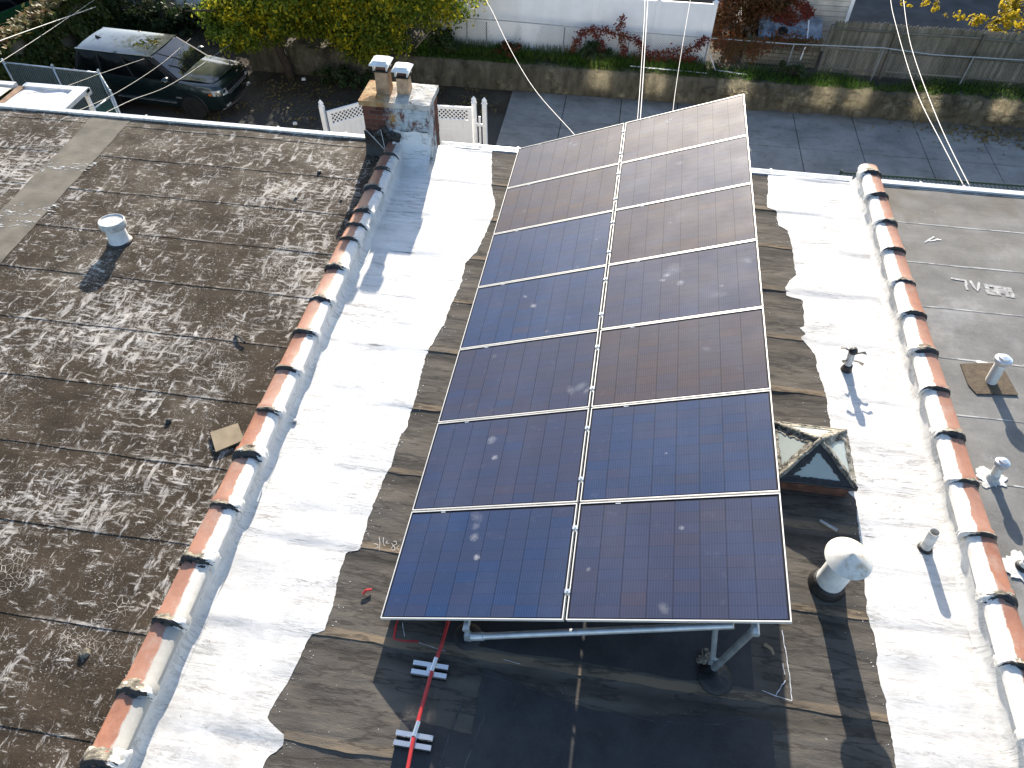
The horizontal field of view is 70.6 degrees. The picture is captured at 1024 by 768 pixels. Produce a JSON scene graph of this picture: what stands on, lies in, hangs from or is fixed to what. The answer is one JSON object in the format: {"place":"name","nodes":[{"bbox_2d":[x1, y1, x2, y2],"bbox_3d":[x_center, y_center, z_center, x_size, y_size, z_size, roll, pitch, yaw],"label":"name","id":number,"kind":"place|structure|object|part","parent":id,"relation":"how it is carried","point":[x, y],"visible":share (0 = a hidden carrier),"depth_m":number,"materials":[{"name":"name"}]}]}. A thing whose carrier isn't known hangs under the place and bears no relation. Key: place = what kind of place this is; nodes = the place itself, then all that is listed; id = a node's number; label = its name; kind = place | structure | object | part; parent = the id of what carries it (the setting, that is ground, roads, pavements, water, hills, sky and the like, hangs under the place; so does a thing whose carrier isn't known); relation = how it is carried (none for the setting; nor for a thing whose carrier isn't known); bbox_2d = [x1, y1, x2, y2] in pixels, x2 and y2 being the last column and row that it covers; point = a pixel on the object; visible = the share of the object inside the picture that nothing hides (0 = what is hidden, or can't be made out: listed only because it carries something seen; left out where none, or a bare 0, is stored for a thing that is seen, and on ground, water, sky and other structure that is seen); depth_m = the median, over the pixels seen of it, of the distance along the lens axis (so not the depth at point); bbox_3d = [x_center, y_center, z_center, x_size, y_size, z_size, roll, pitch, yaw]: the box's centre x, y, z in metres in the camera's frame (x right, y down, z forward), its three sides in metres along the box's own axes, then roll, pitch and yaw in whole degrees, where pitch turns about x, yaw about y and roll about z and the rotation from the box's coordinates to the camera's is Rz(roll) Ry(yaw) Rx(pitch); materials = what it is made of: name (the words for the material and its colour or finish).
{"place":"outdoors","nodes":[
{"label":"outdoors","id":0,"kind":"place"},
{"bbox_2d":[0,81,17,95],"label":"awning","id":1,"kind":"object","parent":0,"point":[5,86],"visible":1,"depth_m":18.44,"materials":[{"name":"white metal"}]},
{"bbox_2d":[0,0,93,61],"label":"overhead cable","id":2,"kind":"object","parent":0,"point":[43,34],"visible":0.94,"depth_m":18.95,"materials":[{"name":"rubber"}]},
{"bbox_2d":[0,7,94,40],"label":"overhead cable","id":3,"kind":"object","parent":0,"point":[46,24],"visible":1,"depth_m":19.06,"materials":[{"name":"white rubber"}]},
{"bbox_2d":[26,59,142,93],"bbox_3d":[-10.082,-7.590,17.691,0.413,2.029,5.910,-2,49,-2],"label":"overhead cable","id":4,"kind":"object","parent":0,"point":[84,79],"visible":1,"depth_m":16.87,"materials":[{"name":"grey rubber"}]},
{"bbox_2d":[51,0,859,169],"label":"ground","id":5,"kind":"structure","parent":0,"point":[254,94],"depth_m":23.71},
{"bbox_2d":[0,0,37,43],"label":"parked car","id":6,"kind":"object","parent":5,"relation":"on","point":[8,8],"visible":0.07,"depth_m":25.34,"materials":[{"name":"green paint"}]},
{"bbox_3d":[-17.813,-13.172,24.935,0.174,0.570,1.069,24,53,19],"label":"side window","id":7,"kind":"part","parent":6,"relation":"part of","materials":[{"name":"black glass"}]},
{"bbox_3d":[-17.274,-13.859,25.529,0.174,0.570,1.585,24,53,19],"label":"side window","id":8,"kind":"part","parent":6,"relation":"part of","materials":[{"name":"black glass"}]},
{"bbox_2d":[0,82,95,110],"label":"awning","id":9,"kind":"object","parent":5,"relation":"on","point":[67,97],"visible":0.48,"depth_m":18.19,"materials":[{"name":"metal"}]},
{"bbox_2d":[1,58,120,112],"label":"chain link fence","id":10,"kind":"object","parent":5,"relation":"on","point":[44,76],"visible":0.3,"depth_m":21.56,"materials":[{"name":"grey metal"}]},
{"bbox_2d":[95,96,117,112],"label":"fence gate","id":11,"kind":"structure","parent":10,"relation":"attached to","point":[106,104],"depth_m":20.28,"materials":[{"name":"metal"}]},
{"bbox_2d":[0,0,142,99],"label":"ivy fence","id":12,"kind":"object","parent":5,"relation":"on","point":[57,44],"visible":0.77,"depth_m":24.03,"materials":[{"name":"green plant"}]},
{"bbox_2d":[128,0,177,6],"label":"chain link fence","id":13,"kind":"object","parent":5,"relation":"on","point":[174,1],"visible":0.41,"depth_m":27.25,"materials":[{"name":"grey metal"}]},
{"bbox_2d":[103,0,208,36],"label":"hedge","id":14,"kind":"object","parent":5,"relation":"on","point":[145,16],"visible":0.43,"depth_m":26.66,"materials":[{"name":"green plant"}]},
{"bbox_2d":[74,27,249,119],"bbox_3d":[-11.095,-9.943,22.998,5.060,1.900,2.403,10,50,8],"label":"parked car","id":15,"kind":"object","parent":5,"relation":"on","point":[202,91],"visible":0.88,"depth_m":22.38,"materials":[{"name":"green paint"}]},
{"bbox_3d":[-13.149,-9.986,22.346,0.782,0.570,0.174,10,50,8],"label":"side window","id":16,"kind":"part","parent":15,"relation":"part of","materials":[{"name":"black glass"}]},
{"bbox_3d":[-12.214,-9.823,22.210,1.069,0.570,0.174,10,50,8],"label":"side window","id":17,"kind":"part","parent":15,"relation":"part of","materials":[{"name":"black glass"}]},
{"bbox_3d":[-11.184,-9.644,22.061,1.585,0.570,0.174,10,50,8],"label":"side window","id":18,"kind":"part","parent":15,"relation":"part of","materials":[{"name":"black glass"}]},
{"bbox_2d":[156,0,168,18],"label":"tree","id":19,"kind":"object","parent":5,"relation":"on","point":[161,15],"visible":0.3,"depth_m":26.69,"materials":[{"name":"green plant"}]},
{"bbox_2d":[0,103,379,767],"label":"row house","id":20,"kind":"structure","parent":5,"relation":"on","point":[110,363],"depth_m":8.91,"materials":[{"name":"brown"}]},
{"bbox_2d":[79,648,90,658],"bbox_3d":[-3.807,2.392,6.439,0.095,0.040,0.097,7,50,5],"label":"roof rubble","id":21,"kind":"object","parent":20,"relation":"on","point":[84,653],"visible":1,"depth_m":6.42,"materials":[{"name":"grey stone"}]},
{"bbox_2d":[97,213,132,248],"bbox_3d":[-5.558,-2.148,10.140,0.352,0.376,0.376,7,50,5],"label":"vent pipe","id":22,"kind":"object","parent":20,"relation":"on","point":[112,227],"visible":1,"depth_m":10.07,"materials":[{"name":"white metal"}]},
{"bbox_2d":[80,38,190,109],"bbox_3d":[-9.327,-8.099,18.364,0.214,4.138,12.690,-10,50,-9],"label":"overhead cable","id":23,"kind":"object","parent":20,"relation":"attached to","point":[131,83],"visible":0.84,"depth_m":16.60,"materials":[{"name":"grey rubber"}]},
{"bbox_2d":[107,42,232,111],"bbox_3d":[-8.366,-8.078,18.027,1.083,3.630,12.146,-4,49,-3],"label":"overhead cable","id":24,"kind":"object","parent":20,"relation":"attached to","point":[166,86],"visible":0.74,"depth_m":18.08,"materials":[{"name":"grey rubber"}]},
{"bbox_2d":[210,423,242,451],"bbox_3d":[-3.142,0.587,7.986,0.312,0.015,0.294,-21,52,-17],"label":"cardboard sheet","id":25,"kind":"object","parent":20,"relation":"on","point":[226,437],"visible":0.86,"depth_m":7.98,"materials":[{"name":"beige cardboard"}]},
{"bbox_2d":[234,334,245,342],"bbox_3d":[-3.378,-0.566,8.977,0.219,0.059,0.040,32,56,24],"label":"felt scrap","id":26,"kind":"object","parent":20,"relation":"on","point":[241,338],"visible":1,"depth_m":8.95,"materials":[{"name":"grey"}]},
{"bbox_2d":[176,0,209,9],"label":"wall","id":27,"kind":"structure","parent":5,"relation":"on","point":[188,2],"depth_m":27.80,"materials":[{"name":"white concrete"}]},
{"bbox_2d":[185,0,489,79],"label":"tree","id":28,"kind":"object","parent":5,"relation":"on","point":[348,26],"visible":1,"depth_m":22.36,"materials":[{"name":"green plant"}]},
{"bbox_2d":[415,15,443,48],"bbox_3d":[-2.490,-11.622,23.431,0.036,0.670,2.202,26,54,21],"label":"bare branch","id":29,"kind":"object","parent":28,"relation":"attached to","point":[426,35],"visible":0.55,"depth_m":23.25,"materials":[{"name":"wood"}]},
{"bbox_2d":[318,100,365,133],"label":"vinyl gate","id":30,"kind":"structure","parent":5,"relation":"on","point":[355,124],"depth_m":20.33,"materials":[{"name":"white plastic"}]},
{"bbox_2d":[311,63,374,90],"bbox_3d":[-5.566,-10.292,24.107,2.373,0.758,1.050,7,50,5],"label":"shrub","id":31,"kind":"object","parent":5,"relation":"on","point":[334,74],"visible":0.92,"depth_m":23.99,"materials":[{"name":"green plant"}]},
{"bbox_2d":[476,97,487,144],"bbox_3d":[-0.862,-7.270,20.694,0.355,1.980,0.170,7,50,5],"label":"vinyl post","id":32,"kind":"object","parent":5,"relation":"on","point":[483,124],"visible":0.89,"depth_m":20.50,"materials":[{"name":"white plastic"}]},
{"bbox_2d":[437,96,477,144],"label":"vinyl gate","id":33,"kind":"structure","parent":32,"relation":"attached to","point":[452,129],"depth_m":20.53,"materials":[{"name":"white plastic"}]},
{"bbox_2d":[138,141,1004,767],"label":"row house","id":34,"kind":"structure","parent":5,"relation":"on","point":[304,655],"depth_m":6.76,"materials":[{"name":"white paint"}]},
{"bbox_2d":[79,141,402,767],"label":"parapet wall","id":35,"kind":"structure","parent":34,"relation":"on","point":[146,689],"depth_m":7.23,"materials":[{"name":"white paint"}]},
{"bbox_2d":[358,55,439,172],"bbox_3d":[-1.806,-3.836,11.730,1.120,2.675,1.160,7,50,5],"label":"chimney","id":36,"kind":"object","parent":34,"relation":"on","point":[402,110],"visible":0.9,"depth_m":11.31,"materials":[{"name":"brick"}]},
{"bbox_2d":[393,729,433,752],"bbox_3d":[-0.816,2.965,6.003,0.315,0.082,0.126,7,50,5],"label":"pipe support","id":37,"kind":"object","parent":34,"relation":"on","point":[425,748],"visible":0.84,"depth_m":5.98,"materials":[{"name":"metal"}]},
{"bbox_2d":[411,660,448,681],"bbox_3d":[-0.723,2.527,6.380,0.315,0.082,0.126,7,50,5],"label":"pipe support","id":38,"kind":"object","parent":34,"relation":"on","point":[424,674],"visible":0.89,"depth_m":6.36,"materials":[{"name":"metal"}]},
{"bbox_2d":[406,620,449,767],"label":"conduit","id":39,"kind":"object","parent":38,"relation":"on","point":[421,708],"visible":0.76,"depth_m":6.17,"materials":[{"name":"metal"}]},
{"bbox_2d":[486,0,574,134],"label":"overhead cable","id":40,"kind":"object","parent":34,"relation":"attached to","point":[527,78],"visible":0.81,"depth_m":15.56,"materials":[{"name":"white rubber"}]},
{"bbox_2d":[454,130,759,695],"bbox_3d":[1.081,-0.904,8.524,3.261,1.371,8.100,7,50,5],"label":"array rack","id":41,"kind":"object","parent":34,"relation":"on","point":[715,675],"visible":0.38,"depth_m":6.28,"materials":[{"name":"silver metal"}]},
{"bbox_2d":[380,503,577,621],"bbox_3d":[-0.290,1.614,6.589,1.730,0.035,1.118,-7,46,21],"label":"solar panel","id":42,"kind":"object","parent":41,"relation":"attached to","point":[512,563],"visible":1,"depth_m":6.54,"materials":[{"name":"blue glass"}]},
{"bbox_2d":[412,408,589,511],"bbox_3d":[-0.104,0.767,7.324,1.730,0.035,1.118,-7,46,21],"label":"solar panel","id":43,"kind":"object","parent":41,"relation":"attached to","point":[525,460],"visible":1,"depth_m":7.28,"materials":[{"name":"blue glass"}]},
{"bbox_2d":[438,330,598,422],"bbox_3d":[0.081,-0.079,8.059,1.730,0.036,1.118,-7,46,21],"label":"solar panel","id":44,"kind":"object","parent":41,"relation":"attached to","point":[545,375],"visible":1,"depth_m":8.01,"materials":[{"name":"blue glass"}]},
{"bbox_2d":[460,266,606,349],"bbox_3d":[0.267,-0.925,8.794,1.730,0.035,1.118,-7,46,21],"label":"solar panel","id":45,"kind":"object","parent":41,"relation":"attached to","point":[566,303],"visible":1,"depth_m":8.75,"materials":[{"name":"blue glass"}]},
{"bbox_2d":[478,211,613,287],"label":"solar panel","id":46,"kind":"object","parent":41,"relation":"attached to","point":[571,245],"visible":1,"depth_m":9.49,"materials":[{"name":"blue glass"}]},
{"bbox_2d":[494,164,619,233],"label":"solar panel","id":47,"kind":"object","parent":41,"relation":"attached to","point":[576,195],"visible":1,"depth_m":10.23,"materials":[{"name":"grey glass"}]},
{"bbox_2d":[507,123,624,188],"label":"solar panel","id":48,"kind":"object","parent":41,"relation":"attached to","point":[582,152],"visible":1,"depth_m":10.96,"materials":[{"name":"grey glass"}]},
{"bbox_2d":[566,493,791,623],"bbox_3d":[1.337,1.423,5.959,1.730,0.034,1.118,-7,46,21],"label":"solar panel","id":49,"kind":"object","parent":41,"relation":"attached to","point":[714,559],"visible":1,"depth_m":5.90,"materials":[{"name":"blue glass"}]},
{"bbox_2d":[580,390,779,502],"bbox_3d":[1.522,0.577,6.694,1.730,0.034,1.118,-7,46,21],"label":"solar panel","id":50,"kind":"object","parent":41,"relation":"attached to","point":[719,445],"visible":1,"depth_m":6.64,"materials":[{"name":"blue glass"}]},
{"bbox_2d":[591,308,770,407],"bbox_3d":[1.708,-0.269,7.429,1.730,0.036,1.118,-7,46,21],"label":"solar panel","id":51,"kind":"object","parent":41,"relation":"attached to","point":[711,355],"visible":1,"depth_m":7.38,"materials":[{"name":"glass"}]},
{"bbox_2d":[601,240,763,329],"bbox_3d":[1.893,-1.115,8.164,1.730,0.034,1.118,-7,46,21],"label":"solar panel","id":52,"kind":"object","parent":41,"relation":"attached to","point":[711,281],"visible":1,"depth_m":8.12,"materials":[{"name":"blue glass"}]},
{"bbox_2d":[609,183,756,264],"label":"solar panel","id":53,"kind":"object","parent":41,"relation":"attached to","point":[717,218],"visible":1,"depth_m":8.86,"materials":[{"name":"grey glass"}]},
{"bbox_2d":[615,135,751,209],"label":"solar panel","id":54,"kind":"object","parent":41,"relation":"attached to","point":[719,165],"visible":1,"depth_m":9.60,"materials":[{"name":"grey glass"}]},
{"bbox_2d":[621,94,747,162],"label":"solar panel","id":55,"kind":"object","parent":41,"relation":"attached to","point":[699,125],"visible":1,"depth_m":10.33,"materials":[{"name":"grey glass"}]},
{"bbox_2d":[637,5,644,119],"bbox_3d":[3.586,-11.699,18.982,0.130,1.226,21.802,6,50,5],"label":"overhead cable","id":56,"kind":"object","parent":34,"relation":"attached to","point":[641,62],"visible":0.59,"depth_m":15.34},
{"bbox_2d":[640,0,647,118],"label":"overhead cable","id":57,"kind":"object","parent":34,"relation":"attached to","point":[644,60],"visible":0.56,"depth_m":15.30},
{"bbox_2d":[673,4,689,108],"bbox_3d":[4.970,-11.312,19.114,0.134,0.916,21.862,10,50,8],"label":"overhead cable","id":58,"kind":"object","parent":34,"relation":"attached to","point":[680,58],"visible":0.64,"depth_m":15.77,"materials":[{"name":"white rubber"}]},
{"bbox_2d":[764,643,774,654],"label":"dry leaf","id":59,"kind":"object","parent":34,"relation":"on","point":[766,645],"visible":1,"depth_m":6.52,"materials":[{"name":"plant"}]},
{"bbox_2d":[774,421,857,496],"bbox_3d":[3.199,0.724,7.681,0.847,0.515,0.813,7,50,5],"label":"skylight","id":60,"kind":"object","parent":34,"relation":"on","point":[814,459],"visible":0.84,"depth_m":7.54,"materials":[{"name":"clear glass"}]},
{"bbox_2d":[819,519,837,531],"bbox_3d":[3.218,1.437,7.353,0.186,0.037,0.039,29,55,23],"label":"stick","id":61,"kind":"object","parent":34,"relation":"on","point":[829,525],"visible":1,"depth_m":7.34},
{"bbox_2d":[808,537,872,602],"bbox_3d":[3.018,1.729,6.678,0.420,0.723,0.420,7,50,5],"label":"vent pipe","id":62,"kind":"object","parent":34,"relation":"on","point":[847,560],"visible":1,"depth_m":6.52,"materials":[{"name":"white metal"}]},
{"bbox_2d":[840,346,866,373],"bbox_3d":[4.051,-0.295,8.663,0.312,0.365,0.208,7,50,5],"label":"vent pipe","id":63,"kind":"object","parent":34,"relation":"on","point":[846,367],"visible":1,"depth_m":8.62,"materials":[{"name":"white paint"}]},
{"bbox_2d":[917,528,940,554],"bbox_3d":[4.123,1.552,7.119,0.150,0.294,0.153,7,50,5],"label":"vent pipe","id":64,"kind":"object","parent":34,"relation":"on","point":[926,544],"visible":1,"depth_m":7.10,"materials":[{"name":"white paint"}]},
{"bbox_2d":[849,164,1023,767],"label":"parapet wall","id":65,"kind":"structure","parent":34,"relation":"on","point":[989,603],"depth_m":7.48,"materials":[{"name":"white paint"}]},
{"bbox_2d":[169,75,1023,154],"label":"fallen leaves","id":66,"kind":"object","parent":5,"relation":"on","point":[964,127],"visible":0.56,"depth_m":22.84,"materials":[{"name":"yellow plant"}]},
{"bbox_2d":[247,41,1023,128],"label":"retaining wall","id":67,"kind":"structure","parent":5,"relation":"on","point":[963,109],"depth_m":23.31,"materials":[{"name":"concrete"}]},
{"bbox_2d":[630,65,706,73],"bbox_3d":[5.057,-10.119,23.282,2.501,0.052,0.032,8,50,7],"label":"pipe length","id":68,"kind":"object","parent":67,"relation":"on","point":[661,68],"visible":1,"depth_m":23.30,"materials":[{"name":"white plastic"}]},
{"bbox_2d":[881,179,1023,627],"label":"row house","id":69,"kind":"structure","parent":5,"relation":"on","point":[963,245],"depth_m":9.40,"materials":[{"name":"white paint"}]},
{"bbox_2d":[890,0,963,184],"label":"overhead cable","id":70,"kind":"object","parent":69,"relation":"attached to","point":[922,105],"visible":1,"depth_m":13.36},
{"bbox_2d":[839,169,1023,190],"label":"gutter","id":71,"kind":"object","parent":69,"relation":"attached to","point":[934,180],"visible":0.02,"depth_m":17.72,"materials":[{"name":"white metal"}]},
{"bbox_2d":[903,0,969,186],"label":"overhead cable","id":72,"kind":"object","parent":69,"relation":"attached to","point":[930,101],"visible":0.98,"depth_m":13.61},
{"bbox_2d":[985,457,1010,483],"bbox_3d":[5.106,0.906,7.604,0.148,0.322,0.170,7,50,5],"label":"vent pipe","id":73,"kind":"object","parent":69,"relation":"on","point":[1001,465],"visible":1,"depth_m":7.56,"materials":[{"name":"metal"}]},
{"bbox_2d":[985,354,1012,384],"bbox_3d":[5.682,-0.174,8.479,0.192,0.413,0.198,7,50,5],"label":"vent pipe","id":74,"kind":"object","parent":69,"relation":"on","point":[1000,365],"visible":1,"depth_m":8.40,"materials":[{"name":"metal"}]},
{"bbox_2d":[1015,559,1023,572],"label":"vent pipe","id":75,"kind":"object","parent":69,"relation":"on","point":[1019,565],"visible":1,"depth_m":6.99,"materials":[{"name":"white paint"}]},
{"bbox_2d":[262,0,1023,101],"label":"terrain","id":76,"kind":"structure","parent":0,"point":[317,42],"depth_m":23.73,"materials":[{"name":"green plant"}]},
{"bbox_2d":[265,0,441,37],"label":"shrub","id":77,"kind":"object","parent":76,"relation":"on","point":[417,25],"visible":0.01,"depth_m":24.76,"materials":[{"name":"green plant"}]},
{"bbox_2d":[422,25,463,55],"bbox_3d":[-2.265,-11.403,23.917,1.408,0.994,0.944,16,51,13],"label":"shrub","id":78,"kind":"object","parent":76,"relation":"on","point":[446,40],"visible":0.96,"depth_m":23.76,"materials":[{"name":"green plant"}]},
{"bbox_2d":[490,39,521,59],"bbox_3d":[-0.200,-11.019,23.806,1.042,0.575,0.859,7,50,5],"label":"shrub","id":79,"kind":"object","parent":76,"relation":"on","point":[505,47],"visible":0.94,"depth_m":23.68,"materials":[{"name":"green plant"}]},
{"bbox_2d":[441,0,718,63],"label":"vinyl fence","id":80,"kind":"object","parent":76,"relation":"on","point":[666,17],"visible":0.62,"depth_m":23.32,"materials":[{"name":"white plastic"}]},
{"bbox_2d":[578,40,614,64],"bbox_3d":[2.726,-10.756,23.497,1.196,0.799,0.873,-17,51,-14],"label":"shrub","id":81,"kind":"object","parent":76,"relation":"on","point":[587,50],"visible":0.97,"depth_m":23.37,"materials":[{"name":"green plant"}]},
{"bbox_2d":[405,14,1023,87],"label":"chain link fence","id":82,"kind":"object","parent":76,"relation":"on","point":[575,27],"visible":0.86,"depth_m":23.15,"materials":[{"name":"grey metal"}]},
{"bbox_2d":[567,13,710,64],"bbox_3d":[4.012,-10.967,23.174,4.550,1.658,0.242,7,50,5],"label":"creeper","id":83,"kind":"object","parent":82,"relation":"attached to","point":[621,35],"visible":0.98,"depth_m":23.23,"materials":[{"name":"red plant"}]},
{"bbox_2d":[709,27,820,66],"bbox_3d":[8.067,-10.720,22.974,3.519,1.212,0.808,-8,50,-7],"label":"creeper","id":84,"kind":"object","parent":82,"relation":"attached to","point":[751,46],"visible":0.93,"depth_m":22.87,"materials":[{"name":"green plant"}]},
{"bbox_2d":[709,54,745,74],"bbox_3d":[6.871,-10.170,23.056,1.292,0.480,0.132,16,51,13],"label":"metal pole","id":85,"kind":"object","parent":76,"relation":"on","point":[722,70],"visible":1,"depth_m":23.16,"materials":[{"name":"grey metal"}]},
{"bbox_2d":[709,0,800,62],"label":"shrub","id":86,"kind":"object","parent":76,"relation":"on","point":[725,12],"visible":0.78,"depth_m":23.07,"materials":[{"name":"red plant"}]},
{"bbox_2d":[741,33,823,67],"bbox_3d":[8.705,-10.737,23.383,2.350,1.000,0.115,7,50,5],"label":"plank fence","id":87,"kind":"object","parent":76,"relation":"on","point":[785,57],"visible":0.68,"depth_m":23.40,"materials":[{"name":"brown wood"}]},
{"bbox_2d":[753,13,822,64],"bbox_3d":[8.935,-11.133,23.454,2.000,1.310,1.082,7,50,5],"label":"tarp","id":88,"kind":"object","parent":76,"relation":"on","point":[813,25],"visible":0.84,"depth_m":23.26,"materials":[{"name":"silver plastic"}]},
{"bbox_2d":[748,0,816,27],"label":"creeper","id":89,"kind":"object","parent":88,"relation":"on","point":[805,11],"visible":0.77,"depth_m":23.17,"materials":[{"name":"red plant"}]},
{"bbox_2d":[733,0,854,50],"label":"shed","id":90,"kind":"structure","parent":76,"relation":"on","point":[829,13],"depth_m":23.43,"materials":[{"name":"white wood"}]},
{"bbox_2d":[779,60,811,79],"bbox_3d":[9.046,-10.008,22.979,1.114,0.603,0.821,34,57,25],"label":"shrub","id":91,"kind":"object","parent":76,"relation":"on","point":[802,73],"visible":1,"depth_m":22.87,"materials":[{"name":"green plant"}]},
{"bbox_2d":[816,21,1023,86],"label":"wooden fence","id":92,"kind":"object","parent":76,"relation":"on","point":[956,42],"visible":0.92,"depth_m":22.50,"materials":[{"name":"grey wood"}]},
{"bbox_2d":[900,0,1023,33],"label":"tree","id":93,"kind":"object","parent":76,"relation":"on","point":[1012,8],"visible":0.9,"depth_m":22.88,"materials":[{"name":"yellow plant"}]},
{"bbox_2d":[496,91,1023,190],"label":"concrete pavement","id":94,"kind":"structure","parent":0,"point":[829,144],"depth_m":22.24,"materials":[{"name":"grey concrete"}]},
{"bbox_2d":[848,0,1023,34],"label":"asphalt yard","id":95,"kind":"structure","parent":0,"point":[880,11],"depth_m":26.32,"materials":[{"name":"grey asphalt"}]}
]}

